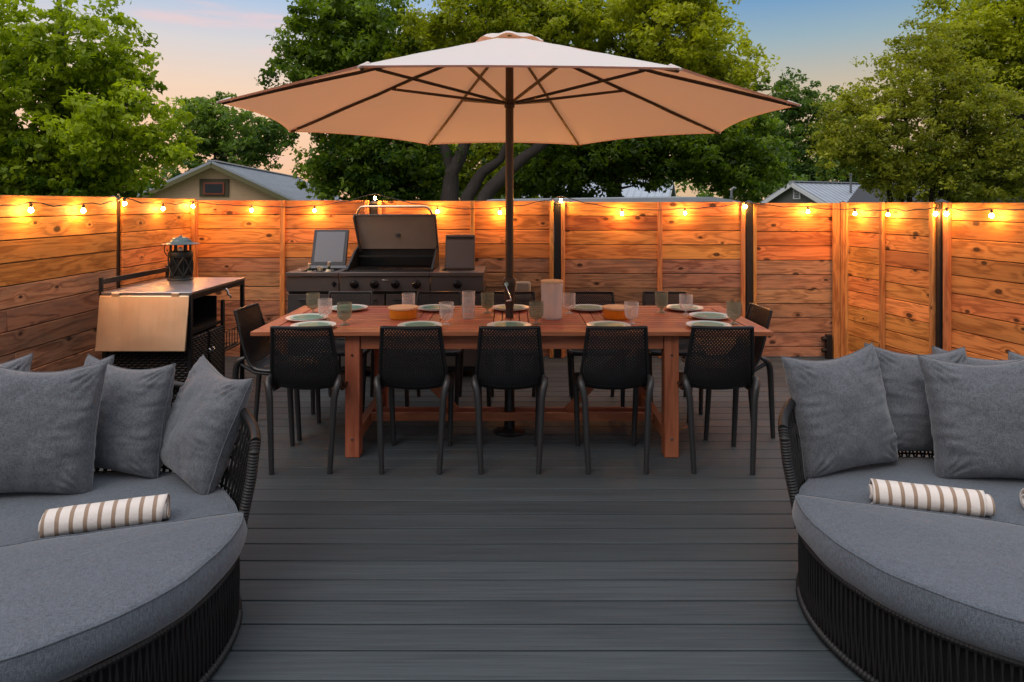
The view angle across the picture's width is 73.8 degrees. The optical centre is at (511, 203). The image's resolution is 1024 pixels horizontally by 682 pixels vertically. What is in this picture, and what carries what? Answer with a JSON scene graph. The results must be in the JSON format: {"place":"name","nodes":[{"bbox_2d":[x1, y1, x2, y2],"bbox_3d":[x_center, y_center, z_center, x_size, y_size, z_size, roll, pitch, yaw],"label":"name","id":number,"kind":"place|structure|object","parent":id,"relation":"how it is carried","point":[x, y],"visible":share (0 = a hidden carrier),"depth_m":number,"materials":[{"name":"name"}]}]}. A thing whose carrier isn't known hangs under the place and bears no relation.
{"place":"outdoors","nodes":[
{"label":"outdoors","id":0,"kind":"place"},
{"bbox_2d":[1,0,1017,199],"label":"sky","id":1,"kind":"structure","parent":0,"point":[206,47],"materials":[{"name":"blue"}]},
{"label":"ground","id":2,"kind":"structure","parent":0,"visible":0},
{"bbox_2d":[0,0,203,201],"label":"maple tree","id":3,"kind":"object","parent":2,"relation":"on","point":[79,141],"visible":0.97,"depth_m":13.19,"materials":[{"name":"green plant"}]},
{"bbox_2d":[162,91,302,170],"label":"walnut tree","id":4,"kind":"object","parent":2,"relation":"on","point":[251,146],"visible":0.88,"depth_m":50.12,"materials":[{"name":"green plant"}]},
{"bbox_2d":[137,160,340,227],"bbox_3d":[-13.200,0.302,36.424,9.384,4.155,17.740,0,0,-7],"label":"bungalow","id":5,"kind":"object","parent":2,"relation":"on","point":[215,180],"visible":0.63,"depth_m":27.98,"materials":[{"name":"beige"}]},
{"bbox_2d":[199,179,228,196],"bbox_3d":[-12.201,-0.656,27.946,1.160,0.720,0.103,0,0,-7],"label":"window","id":6,"kind":"structure","parent":5,"relation":"in","point":[207,187],"depth_m":27.91,"materials":[{"name":"grey glass"}]},
{"bbox_2d":[254,0,475,213],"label":"elm tree","id":7,"kind":"object","parent":2,"relation":"on","point":[350,33],"visible":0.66,"depth_m":19.73,"materials":[{"name":"green plant"}]},
{"bbox_2d":[412,143,582,200],"bbox_3d":[-1.096,-1.421,27.299,8.501,7.616,5.471,0,0,0],"label":"understorey tree","id":8,"kind":"object","parent":2,"relation":"on","point":[486,153],"visible":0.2,"depth_m":26.16,"materials":[{"name":"green plant"}]},
{"bbox_2d":[117,135,950,201],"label":"distant wood","id":9,"kind":"object","parent":2,"relation":"on","point":[765,188],"visible":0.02,"depth_m":49.85,"materials":[{"name":"plant"}]},
{"bbox_2d":[382,0,780,200],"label":"pecan tree","id":10,"kind":"object","parent":2,"relation":"on","point":[697,47],"visible":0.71,"depth_m":18.44,"materials":[{"name":"green plant"}]},
{"bbox_2d":[521,178,675,198],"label":"white house","id":11,"kind":"structure","parent":2,"relation":"on","point":[632,192],"depth_m":41.34,"materials":[{"name":"white"}]},
{"bbox_2d":[487,196,740,201],"bbox_3d":[1.400,1.124,10.900,3.500,2.513,3.000,0,0,0],"label":"carport","id":12,"kind":"object","parent":2,"relation":"on","point":[659,199],"visible":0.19,"depth_m":9.40,"materials":[{"name":"white paint"}]},
{"bbox_2d":[730,187,735,199],"bbox_3d":[3.885,1.040,12.000,0.120,2.681,0.068,0,0,0],"label":"vent pipe","id":13,"kind":"object","parent":12,"relation":"on","point":[731,193],"visible":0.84,"depth_m":11.98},
{"bbox_2d":[474,85,799,202],"bbox_3d":[4.556,-1.523,25.461,12.171,7.827,7.038,0,0,0],"label":"oak tree","id":14,"kind":"object","parent":2,"relation":"on","point":[722,161],"visible":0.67,"depth_m":23.91,"materials":[{"name":"green plant"}]},
{"bbox_2d":[761,173,894,202],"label":"grey house","id":15,"kind":"structure","parent":2,"relation":"on","point":[812,192],"depth_m":38.08,"materials":[{"name":"metal"}]},
{"bbox_2d":[736,67,928,200],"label":"cedar elm tree","id":16,"kind":"object","parent":2,"relation":"on","point":[789,117],"visible":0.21,"depth_m":54.72,"materials":[{"name":"green plant"}]},
{"bbox_2d":[803,2,1023,202],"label":"crape myrtle","id":17,"kind":"object","parent":2,"relation":"on","point":[973,157],"visible":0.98,"depth_m":14.94,"materials":[{"name":"green plant"}]},
{"bbox_2d":[847,184,1019,202],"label":"shingled house","id":18,"kind":"structure","parent":2,"relation":"on","point":[859,195],"depth_m":36.35,"materials":[{"name":"grey"}]},
{"bbox_2d":[913,0,1023,202],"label":"hackberry tree","id":19,"kind":"object","parent":2,"relation":"on","point":[1001,35],"visible":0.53,"depth_m":18.13,"materials":[{"name":"green plant"}]},
{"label":"deck frame","id":20,"kind":"structure","parent":2,"relation":"on","visible":0},
{"bbox_2d":[94,357,933,681],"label":"deck","id":21,"kind":"structure","parent":20,"relation":"on","point":[508,565],"depth_m":2.89,"materials":[{"name":"wood"}]},
{"bbox_2d":[0,195,116,371],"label":"cedar fence","id":22,"kind":"object","parent":21,"relation":"on","point":[57,262],"visible":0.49,"depth_m":4.55,"materials":[{"name":"wood"}]},
{"bbox_2d":[110,195,120,288],"bbox_3d":[-3.102,0.707,5.308,0.080,1.546,0.080,0,0,0],"label":"fence post","id":23,"kind":"object","parent":21,"relation":"on","point":[117,250],"visible":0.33,"depth_m":5.31,"materials":[{"name":"metal"}]},
{"bbox_2d":[0,512,246,681],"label":"half moon footstool","id":24,"kind":"object","parent":21,"relation":"on","point":[155,602],"visible":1,"depth_m":1.98,"materials":[{"name":"fabric"}]},
{"bbox_2d":[0,381,260,609],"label":"curved loveseat","id":25,"kind":"object","parent":21,"relation":"on","point":[21,514],"visible":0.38,"depth_m":2.57,"materials":[{"name":"fabric"}]},
{"bbox_2d":[0,353,32,371],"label":"scatter pillow","id":26,"kind":"object","parent":25,"relation":"on","point":[23,363],"visible":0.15,"depth_m":2.89,"materials":[{"name":"grey fabric"}]},
{"bbox_2d":[0,361,107,493],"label":"scatter pillow","id":27,"kind":"object","parent":25,"relation":"on","point":[48,425],"visible":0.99,"depth_m":2.59,"materials":[{"name":"grey fabric"}]},
{"bbox_2d":[63,355,113,370],"bbox_3d":[-1.924,0.885,2.874,0.455,0.434,0.203,-4,-9,-15],"label":"scatter pillow","id":28,"kind":"object","parent":25,"relation":"on","point":[110,359],"depth_m":2.95,"materials":[{"name":"grey fabric"}]},
{"bbox_2d":[38,493,169,538],"bbox_3d":[-1.395,1.070,2.348,0.391,0.084,0.102,0,0,-20],"label":"rolled towel","id":29,"kind":"object","parent":25,"relation":"on","point":[81,518],"visible":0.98,"depth_m":2.31,"materials":[{"name":"fabric"}]},
{"bbox_2d":[83,354,175,478],"bbox_3d":[-1.641,0.885,2.861,0.454,0.464,0.203,2,-11,14],"label":"scatter pillow","id":30,"kind":"object","parent":25,"relation":"on","point":[134,408],"visible":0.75,"depth_m":2.77,"materials":[{"name":"grey fabric"}]},
{"bbox_2d":[160,355,252,494],"bbox_3d":[-1.281,0.900,2.827,0.476,0.469,0.198,4,-19,43],"label":"scatter pillow","id":31,"kind":"object","parent":25,"relation":"on","point":[203,423],"visible":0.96,"depth_m":2.70,"materials":[{"name":"grey fabric"}]},
{"bbox_2d":[119,198,195,287],"bbox_3d":[-3.053,0.713,5.933,0.074,1.522,1.174,0,0,0],"label":"cedar fence","id":32,"kind":"object","parent":21,"relation":"on","point":[146,230],"visible":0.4,"depth_m":5.76,"materials":[{"name":"wood"}]},
{"bbox_2d":[95,265,244,407],"bbox_3d":[-2.383,0.982,4.879,0.650,0.997,0.961,0,0,0],"label":"serving cart","id":33,"kind":"object","parent":21,"relation":"on","point":[157,323],"visible":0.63,"depth_m":4.47,"materials":[{"name":"metal"}]},
{"bbox_2d":[161,235,199,280],"bbox_3d":[-2.520,0.407,5.190,0.272,0.339,0.272,0,0,0],"label":"patina lantern","id":34,"kind":"object","parent":33,"relation":"on","point":[181,265],"visible":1,"depth_m":5.13,"materials":[{"name":"metal"}]},
{"bbox_2d":[193,331,210,364],"bbox_3d":[-2.097,1.115,4.605,0.051,0.470,0.235,0,0,0],"label":"door","id":35,"kind":"structure","parent":33,"relation":"in","point":[200,341],"depth_m":4.61,"materials":[{"name":"black wicker"}]},
{"bbox_2d":[207,325,223,374],"bbox_3d":[-2.097,1.115,4.860,0.051,0.470,0.235,0,0,0],"label":"door","id":36,"kind":"structure","parent":33,"relation":"in","point":[215,339],"depth_m":4.86,"materials":[{"name":"black wicker"}]},
{"bbox_2d":[232,303,325,440],"bbox_3d":[-1.516,1.074,4.454,0.499,0.809,0.427,0,0,4],"label":"dining chair","id":37,"kind":"object","parent":21,"relation":"on","point":[249,319],"visible":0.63,"depth_m":4.45,"materials":[{"name":"black plastic"}]},
{"bbox_2d":[196,200,369,356],"bbox_3d":[-2.212,0.721,6.563,1.676,1.507,0.074,0,0,0],"label":"cedar fence","id":38,"kind":"object","parent":21,"relation":"on","point":[262,250],"visible":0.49,"depth_m":6.56,"materials":[{"name":"wood"}]},
{"bbox_2d":[264,326,347,474],"bbox_3d":[-1.164,1.074,3.974,0.427,0.809,0.499,0,0,-2],"label":"dining chair","id":39,"kind":"object","parent":21,"relation":"on","point":[285,372],"visible":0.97,"depth_m":3.77,"materials":[{"name":"black plastic"}]},
{"bbox_2d":[308,291,373,413],"bbox_3d":[-1.231,1.074,5.005,0.427,0.809,0.499,0,0,-1],"label":"dining chair","id":40,"kind":"object","parent":21,"relation":"on","point":[340,345],"visible":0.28,"depth_m":5.21,"materials":[{"name":"black plastic"}]},
{"bbox_2d":[369,200,377,268],"bbox_3d":[-1.326,0.722,6.580,0.080,1.516,0.080,0,0,0],"label":"fence post","id":41,"kind":"object","parent":21,"relation":"on","point":[374,210],"visible":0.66,"depth_m":6.55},
{"bbox_2d":[286,205,485,376],"bbox_3d":[-1.070,0.747,6.018,1.665,1.466,0.670,0,0,0],"label":"barbecue station","id":42,"kind":"object","parent":21,"relation":"on","point":[397,241],"visible":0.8,"depth_m":5.99,"materials":[{"name":"grey metal"}]},
{"bbox_2d":[288,294,339,312],"bbox_3d":[-1.680,0.870,5.760,0.435,0.210,0.059,0,0,0],"label":"door","id":43,"kind":"structure","parent":42,"relation":"in","point":[295,301],"depth_m":5.77,"materials":[{"name":"grey metal"}]},
{"bbox_2d":[288,339,339,365],"bbox_3d":[-1.680,1.185,5.760,0.435,0.380,0.059,0,0,0],"label":"door","id":44,"kind":"structure","parent":42,"relation":"in","point":[298,339],"depth_m":5.77,"materials":[{"name":"grey metal"}]},
{"bbox_2d":[324,261,330,276],"bbox_3d":[-1.601,0.616,5.942,0.063,0.228,0.062,8,6,0],"label":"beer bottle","id":45,"kind":"object","parent":42,"relation":"in","point":[328,267],"visible":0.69,"depth_m":5.92,"materials":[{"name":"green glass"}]},
{"bbox_2d":[341,294,384,365],"bbox_3d":[-1.264,1.070,5.760,0.369,0.610,0.059,0,0,0],"label":"door","id":46,"kind":"structure","parent":42,"relation":"in","point":[378,299],"depth_m":5.77,"materials":[{"name":"grey metal"}]},
{"bbox_2d":[386,294,429,365],"bbox_3d":[-0.880,1.070,5.760,0.369,0.610,0.059,0,0,0],"label":"door","id":47,"kind":"structure","parent":42,"relation":"in","point":[391,299],"depth_m":5.77,"materials":[{"name":"grey metal"}]},
{"bbox_2d":[431,294,482,305],"bbox_3d":[-0.462,0.870,5.760,0.439,0.210,0.059,0,0,0],"label":"door","id":48,"kind":"structure","parent":42,"relation":"in","point":[468,299],"depth_m":5.77,"materials":[{"name":"grey metal"}]},
{"bbox_2d":[431,349,482,365],"bbox_3d":[-0.462,1.185,5.760,0.439,0.380,0.059,0,0,0],"label":"door","id":49,"kind":"structure","parent":42,"relation":"in","point":[469,354],"depth_m":5.77,"materials":[{"name":"grey metal"}]},
{"bbox_2d":[373,326,454,473],"bbox_3d":[-0.554,1.074,3.975,0.427,0.809,0.499,0,0,1],"label":"dining chair","id":50,"kind":"object","parent":21,"relation":"on","point":[391,375],"visible":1,"depth_m":3.78,"materials":[{"name":"black plastic"}]},
{"bbox_2d":[405,291,463,406],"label":"dining chair","id":51,"kind":"object","parent":21,"relation":"on","point":[458,354],"visible":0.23,"depth_m":5.21,"materials":[{"name":"black plastic"}]},
{"bbox_2d":[378,201,553,357],"bbox_3d":[-0.440,0.723,6.563,1.686,1.502,0.074,0,0,0],"label":"cedar fence","id":52,"kind":"object","parent":21,"relation":"on","point":[534,244],"visible":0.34,"depth_m":6.56,"materials":[{"name":"wood"}]},
{"bbox_2d":[515,281,530,296],"bbox_3d":[0.105,0.815,6.491,0.150,0.160,0.108,0,0,0],"label":"outlet cover","id":53,"kind":"object","parent":52,"relation":"attached to","point":[523,286],"visible":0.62,"depth_m":6.51,"materials":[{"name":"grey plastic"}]},
{"bbox_2d":[217,31,800,436],"bbox_3d":[-0.016,0.193,4.430,3.272,2.570,3.272,0,0,0],"label":"patio umbrella","id":54,"kind":"object","parent":21,"relation":"on","point":[508,91],"visible":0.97,"depth_m":4.71,"materials":[{"name":"fabric"}]},
{"bbox_2d":[471,326,547,474],"bbox_3d":[-0.016,1.074,3.975,0.427,0.809,0.499,0,0,-1],"label":"dining chair","id":55,"kind":"object","parent":21,"relation":"on","point":[508,379],"visible":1,"depth_m":3.77,"materials":[{"name":"black plastic"}]},
{"bbox_2d":[250,306,773,457],"bbox_3d":[0.000,1.109,4.438,3.016,0.742,1.012,0,0,0],"label":"dining table","id":56,"kind":"object","parent":21,"relation":"on","point":[359,332],"visible":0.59,"depth_m":4.22,"materials":[{"name":"brown wood"}]},
{"bbox_2d":[285,313,328,321],"bbox_3d":[-1.300,0.727,4.330,0.265,0.020,0.265,0,0,-41],"label":"dinner plate","id":57,"kind":"object","parent":56,"relation":"on","point":[294,320],"visible":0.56,"depth_m":4.30,"materials":[{"name":"ceramic"}]},
{"bbox_2d":[290,314,323,319],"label":"salad plate","id":58,"kind":"object","parent":57,"relation":"on","point":[306,317],"visible":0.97,"depth_m":4.33,"materials":[{"name":"ceramic"}]},
{"bbox_2d":[290,321,335,330],"bbox_3d":[-1.178,0.727,4.050,0.265,0.020,0.265,0,0,0],"label":"dinner plate","id":59,"kind":"object","parent":56,"relation":"on","point":[331,322],"visible":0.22,"depth_m":4.11,"materials":[{"name":"ceramic"}]},
{"bbox_2d":[295,321,330,325],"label":"salad plate","id":60,"kind":"object","parent":59,"relation":"on","point":[317,323],"visible":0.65,"depth_m":4.07,"materials":[{"name":"ceramic"}]},
{"bbox_2d":[329,304,367,311],"bbox_3d":[-1.135,0.727,4.740,0.265,0.020,0.265,0,0,-21],"label":"dinner plate","id":61,"kind":"object","parent":56,"relation":"on","point":[364,307],"visible":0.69,"depth_m":4.69,"materials":[{"name":"ceramic"}]},
{"bbox_2d":[333,305,363,309],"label":"salad plate","id":62,"kind":"object","parent":61,"relation":"on","point":[345,307],"visible":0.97,"depth_m":4.72,"materials":[{"name":"ceramic"}]},
{"bbox_2d":[388,304,417,319],"bbox_3d":[-0.704,0.700,4.410,0.192,0.076,0.192,0,0,0],"label":"lidded bowl","id":63,"kind":"object","parent":56,"relation":"on","point":[403,308],"visible":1,"depth_m":4.37,"materials":[{"name":"orange ceramic"}]},
{"bbox_2d":[397,321,441,330],"bbox_3d":[-0.546,0.727,4.050,0.265,0.020,0.265,0,0,-40],"label":"dinner plate","id":64,"kind":"object","parent":56,"relation":"on","point":[438,324],"visible":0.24,"depth_m":4.10,"materials":[{"name":"ceramic"}]},
{"bbox_2d":[403,321,436,325],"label":"salad plate","id":65,"kind":"object","parent":64,"relation":"on","point":[421,323],"visible":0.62,"depth_m":4.08,"materials":[{"name":"ceramic"}]},
{"bbox_2d":[418,304,454,311],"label":"dinner plate","id":66,"kind":"object","parent":56,"relation":"on","point":[451,307],"visible":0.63,"depth_m":4.69,"materials":[{"name":"ceramic"}]},
{"bbox_2d":[421,305,449,309],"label":"salad plate","id":67,"kind":"object","parent":66,"relation":"on","point":[432,307],"visible":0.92,"depth_m":4.72,"materials":[{"name":"ceramic"}]},
{"bbox_2d":[487,321,530,330],"bbox_3d":[-0.018,0.727,4.050,0.265,0.020,0.265,0,0,10],"label":"dinner plate","id":68,"kind":"object","parent":56,"relation":"on","point":[491,323],"visible":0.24,"depth_m":4.10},
{"bbox_2d":[492,321,525,325],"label":"salad plate","id":69,"kind":"object","parent":68,"relation":"on","point":[508,323],"visible":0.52,"depth_m":4.08,"materials":[{"name":"ceramic"}]},
{"bbox_2d":[491,304,528,311],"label":"dinner plate","id":70,"kind":"object","parent":56,"relation":"on","point":[524,308],"visible":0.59,"depth_m":4.73,"materials":[{"name":"ceramic"}]},
{"bbox_2d":[496,305,524,309],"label":"salad plate","id":71,"kind":"object","parent":70,"relation":"on","point":[516,307],"visible":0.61,"depth_m":4.72,"materials":[{"name":"ceramic"}]},
{"bbox_2d":[540,279,562,319],"bbox_3d":[0.257,0.615,4.390,0.147,0.246,0.147,0,0,0],"label":"lantern","id":72,"kind":"object","parent":56,"relation":"on","point":[552,281],"visible":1,"depth_m":4.37,"materials":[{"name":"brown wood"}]},
{"bbox_2d":[569,304,602,311],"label":"dinner plate","id":73,"kind":"object","parent":56,"relation":"on","point":[570,306],"visible":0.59,"depth_m":4.67,"materials":[{"name":"ceramic"}]},
{"bbox_2d":[573,305,601,309],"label":"salad plate","id":74,"kind":"object","parent":73,"relation":"on","point":[587,307],"visible":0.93,"depth_m":4.72,"materials":[{"name":"ceramic"}]},
{"bbox_2d":[586,321,630,330],"bbox_3d":[0.573,0.727,4.050,0.265,0.020,0.265,0,0,-30],"label":"dinner plate","id":75,"kind":"object","parent":56,"relation":"on","point":[590,323],"visible":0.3,"depth_m":4.10,"materials":[{"name":"ceramic"}]},
{"bbox_2d":[591,321,625,325],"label":"salad plate","id":76,"kind":"object","parent":75,"relation":"on","point":[606,323],"visible":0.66,"depth_m":4.06,"materials":[{"name":"ceramic"}]},
{"bbox_2d":[602,304,631,319],"bbox_3d":[0.678,0.700,4.410,0.192,0.076,0.192,0,0,0],"label":"lidded bowl","id":77,"kind":"object","parent":56,"relation":"on","point":[614,308],"visible":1,"depth_m":4.37,"materials":[{"name":"orange ceramic"}]},
{"bbox_2d":[664,304,702,311],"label":"dinner plate","id":78,"kind":"object","parent":56,"relation":"on","point":[699,308],"visible":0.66,"depth_m":4.71,"materials":[{"name":"ceramic"}]},
{"bbox_2d":[669,305,698,309],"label":"salad plate","id":79,"kind":"object","parent":78,"relation":"on","point":[685,307],"visible":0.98,"depth_m":4.72,"materials":[{"name":"ceramic"}]},
{"bbox_2d":[686,320,731,326],"bbox_3d":[1.169,0.727,4.060,0.265,0.020,0.265,0,0,20],"label":"dinner plate","id":80,"kind":"object","parent":56,"relation":"on","point":[691,325],"visible":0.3,"depth_m":4.11,"materials":[{"name":"ceramic"}]},
{"bbox_2d":[691,321,725,325],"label":"salad plate","id":81,"kind":"object","parent":80,"relation":"on","point":[704,323],"visible":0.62,"depth_m":4.09,"materials":[{"name":"ceramic"}]},
{"bbox_2d":[689,312,730,319],"bbox_3d":[1.275,0.727,4.400,0.265,0.020,0.265,0,0,9],"label":"dinner plate","id":82,"kind":"object","parent":56,"relation":"on","point":[722,318],"visible":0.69,"depth_m":4.34,"materials":[{"name":"ceramic"}]},
{"bbox_2d":[693,312,725,317],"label":"salad plate","id":83,"kind":"object","parent":82,"relation":"on","point":[709,315],"visible":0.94,"depth_m":4.38,"materials":[{"name":"ceramic"}]},
{"bbox_2d":[486,291,542,406],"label":"dining chair","id":84,"kind":"object","parent":21,"relation":"on","point":[490,392],"visible":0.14,"depth_m":5.22,"materials":[{"name":"black plastic"}]},
{"bbox_2d":[553,200,561,357],"bbox_3d":[0.437,0.722,6.565,0.080,1.516,0.080,0,0,0],"label":"fence post","id":85,"kind":"object","parent":21,"relation":"on","point":[557,252],"visible":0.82,"depth_m":6.53,"materials":[{"name":"metal"}]},
{"bbox_2d":[567,291,624,406],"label":"dining chair","id":86,"kind":"object","parent":21,"relation":"on","point":[571,353],"visible":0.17,"depth_m":5.21,"materials":[{"name":"black plastic"}]},
{"bbox_2d":[572,326,653,473],"bbox_3d":[0.575,1.074,3.975,0.427,0.809,0.499,0,0,-1],"label":"dining chair","id":87,"kind":"object","parent":21,"relation":"on","point":[628,377],"visible":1,"depth_m":3.78,"materials":[{"name":"black plastic"}]},
{"bbox_2d":[561,202,744,357],"bbox_3d":[1.355,0.728,6.563,1.768,1.492,0.074,0,0,0],"label":"cedar fence","id":88,"kind":"object","parent":21,"relation":"on","point":[628,257],"visible":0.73,"depth_m":6.56,"materials":[{"name":"wood"}]},
{"bbox_2d":[642,291,703,413],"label":"dining chair","id":89,"kind":"object","parent":21,"relation":"on","point":[683,345],"visible":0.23,"depth_m":5.21,"materials":[{"name":"black plastic"}]},
{"bbox_2d":[677,325,759,474],"bbox_3d":[1.170,1.074,3.974,0.427,0.809,0.499,0,0,3],"label":"dining chair","id":90,"kind":"object","parent":21,"relation":"on","point":[740,376],"visible":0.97,"depth_m":3.77,"materials":[{"name":"black plastic"}]},
{"bbox_2d":[681,303,774,439],"bbox_3d":[1.406,1.074,4.458,0.499,0.809,0.427,0,0,-3],"label":"dining chair","id":91,"kind":"object","parent":21,"relation":"on","point":[759,315],"visible":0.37,"depth_m":4.30,"materials":[{"name":"black plastic"}]},
{"bbox_2d":[745,200,753,314],"bbox_3d":[2.276,0.722,6.565,0.080,1.516,0.080,0,0,0],"label":"fence post","id":92,"kind":"object","parent":21,"relation":"on","point":[748,254],"visible":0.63,"depth_m":6.53,"materials":[{"name":"metal"}]},
{"bbox_2d":[753,203,831,356],"bbox_3d":[2.721,0.733,6.563,0.818,1.482,0.074,0,0,0],"label":"cedar fence","id":93,"kind":"object","parent":21,"relation":"on","point":[792,268],"visible":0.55,"depth_m":6.56,"materials":[{"name":"wood"}]},
{"bbox_2d":[821,334,831,358],"bbox_3d":[3.005,1.365,6.520,0.087,0.230,0.050,0,0,0],"label":"gate bracket","id":94,"kind":"object","parent":93,"relation":"attached to","point":[827,349],"visible":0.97,"depth_m":6.50,"materials":[{"name":"metal"}]},
{"bbox_2d":[832,203,849,358],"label":"corner trim","id":95,"kind":"structure","parent":21,"relation":"on","point":[836,283],"depth_m":6.50,"materials":[{"name":"brown wood"}]},
{"bbox_2d":[841,202,935,356],"bbox_3d":[3.251,0.731,5.929,0.075,1.487,1.156,0,0,-9],"label":"cedar fence","id":96,"kind":"object","parent":21,"relation":"on","point":[892,280],"visible":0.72,"depth_m":5.87,"materials":[{"name":"wood"}]},
{"bbox_2d":[778,397,1023,586],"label":"curved loveseat","id":97,"kind":"object","parent":21,"relation":"on","point":[851,484],"visible":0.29,"depth_m":2.72,"materials":[{"name":"fabric"}]},
{"bbox_2d":[781,342,897,480],"bbox_3d":[1.394,0.872,2.896,0.468,0.504,0.202,-4,-11,-15],"label":"scatter pillow","id":98,"kind":"object","parent":97,"relation":"on","point":[842,416],"visible":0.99,"depth_m":2.81,"materials":[{"name":"grey fabric"}]},
{"bbox_2d":[864,343,966,451],"bbox_3d":[1.811,0.869,3.036,0.480,0.474,0.206,3,-9,-4],"label":"scatter pillow","id":99,"kind":"object","parent":97,"relation":"on","point":[904,387],"visible":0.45,"depth_m":2.96,"materials":[{"name":"grey fabric"}]},
{"bbox_2d":[868,478,995,517],"bbox_3d":[1.520,1.070,2.488,0.392,0.084,0.102,0,0,17],"label":"rolled towel","id":100,"kind":"object","parent":97,"relation":"on","point":[959,501],"visible":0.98,"depth_m":2.45,"materials":[{"name":"fabric"}]},
{"bbox_2d":[917,354,1023,478],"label":"scatter pillow","id":101,"kind":"object","parent":97,"relation":"on","point":[976,413],"visible":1,"depth_m":2.75,"materials":[{"name":"grey fabric"}]},
{"bbox_2d":[932,346,1023,364],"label":"scatter pillow","id":102,"kind":"object","parent":97,"relation":"on","point":[969,360],"visible":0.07,"depth_m":3.06,"materials":[{"name":"grey fabric"}]},
{"bbox_2d":[1008,351,1023,359],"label":"scatter pillow","id":103,"kind":"object","parent":97,"relation":"on","point":[1012,355],"visible":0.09,"depth_m":3.08,"materials":[{"name":"grey fabric"}]},
{"bbox_2d":[1019,488,1023,507],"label":"rolled towel","id":104,"kind":"object","parent":97,"relation":"on","point":[1021,495],"visible":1,"depth_m":2.49,"materials":[{"name":"fabric"}]},
{"bbox_2d":[792,494,1023,681],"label":"half moon footstool","id":105,"kind":"object","parent":21,"relation":"on","point":[886,593],"visible":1,"depth_m":2.08,"materials":[{"name":"fabric"}]},
{"bbox_2d":[934,199,949,348],"bbox_3d":[3.345,0.721,5.315,0.080,1.519,0.080,0,0,8],"label":"fence post","id":106,"kind":"object","parent":21,"relation":"on","point":[939,277],"visible":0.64,"depth_m":5.29,"materials":[{"name":"metal"}]},
{"bbox_2d":[0,193,1023,217],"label":"string lights","id":107,"kind":"object","parent":106,"relation":"hanging from","point":[124,203],"visible":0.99,"depth_m":6.42,"materials":[{"name":"rubber"}]},
{"bbox_2d":[943,203,1023,359],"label":"cedar fence","id":108,"kind":"object","parent":21,"relation":"on","point":[983,284],"visible":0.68,"depth_m":4.94,"materials":[{"name":"wood"}]}
]}

